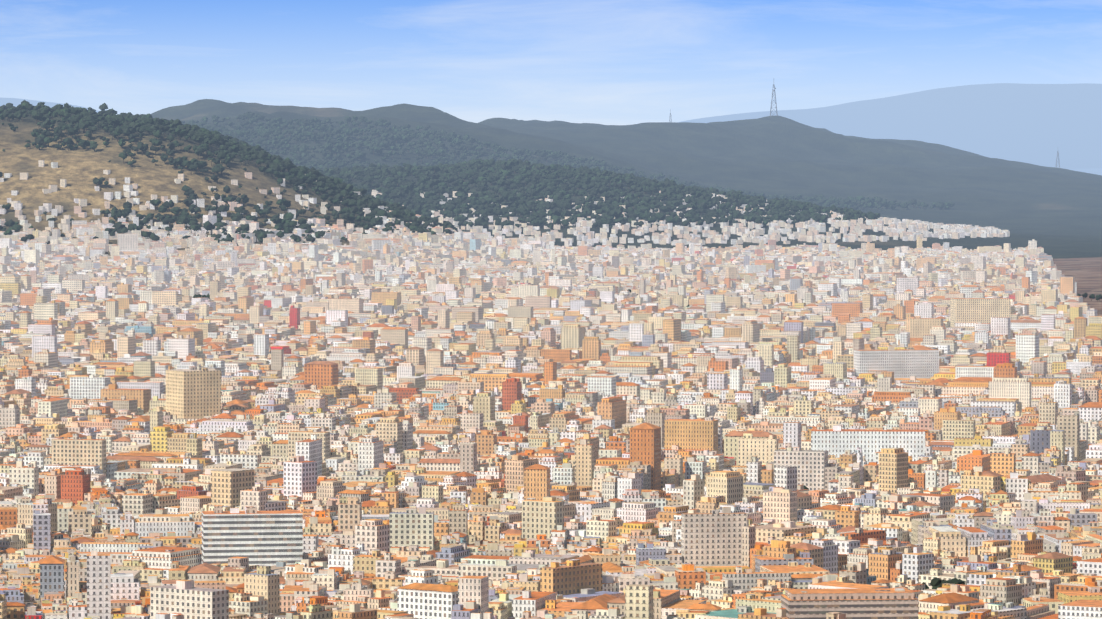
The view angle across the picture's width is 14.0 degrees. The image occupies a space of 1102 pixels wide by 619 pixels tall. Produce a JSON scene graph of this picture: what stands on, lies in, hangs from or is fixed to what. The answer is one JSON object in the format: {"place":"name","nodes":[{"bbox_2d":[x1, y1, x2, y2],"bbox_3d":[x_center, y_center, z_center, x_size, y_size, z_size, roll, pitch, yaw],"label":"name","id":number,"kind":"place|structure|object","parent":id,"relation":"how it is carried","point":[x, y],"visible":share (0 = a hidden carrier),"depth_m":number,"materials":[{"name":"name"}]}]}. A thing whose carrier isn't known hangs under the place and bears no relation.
{"place":"outdoors","nodes":[
{"label":"outdoors","id":0,"kind":"place"},
{"bbox_2d":[0,99,1101,258],"bbox_3d":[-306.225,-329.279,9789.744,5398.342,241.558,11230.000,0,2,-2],"label":"hills","id":1,"kind":"structure","parent":0,"point":[1055,212],"depth_m":8414.84,"materials":[{"name":"green plant"}]},
{"bbox_2d":[0,100,954,243],"bbox_3d":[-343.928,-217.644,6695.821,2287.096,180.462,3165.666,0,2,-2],"label":"hill trees","id":2,"kind":"object","parent":1,"relation":"on","point":[335,176],"visible":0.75,"depth_m":6482.53,"materials":[{"name":"green plant"}]},
{"bbox_2d":[770,84,777,116],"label":"lattice mast","id":3,"kind":"object","parent":1,"relation":"on","point":[774,93],"visible":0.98,"depth_m":9818.93,"materials":[{"name":"silver metal"}]},
{"bbox_2d":[0,83,1101,168],"bbox_3d":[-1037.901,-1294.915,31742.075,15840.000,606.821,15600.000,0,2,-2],"label":"mountain range","id":4,"kind":"structure","parent":0,"point":[1039,124],"depth_m":28329.21,"materials":[{"name":"blue"}]},
{"bbox_2d":[0,0,1101,124],"label":"sky","id":5,"kind":"structure","parent":0,"point":[604,62],"materials":[{"name":"blue"}]},
{"bbox_2d":[1053,168,1101,315],"bbox_3d":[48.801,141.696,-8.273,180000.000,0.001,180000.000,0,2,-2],"label":"ground","id":6,"kind":"structure","parent":0,"point":[1086,273],"depth_m":5132.59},
{"bbox_2d":[0,160,1101,618],"bbox_3d":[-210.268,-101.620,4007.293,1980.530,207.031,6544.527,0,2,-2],"label":"city buildings","id":7,"kind":"structure","parent":6,"relation":"on","point":[474,422],"depth_m":2095.84,"materials":[{"name":"beige concrete"}]},
{"bbox_2d":[178,259,1101,588],"bbox_3d":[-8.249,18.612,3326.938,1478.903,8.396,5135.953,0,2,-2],"label":"city trees","id":8,"kind":"object","parent":6,"relation":"on","point":[936,583],"depth_m":1411.10,"materials":[{"name":"green plant"}]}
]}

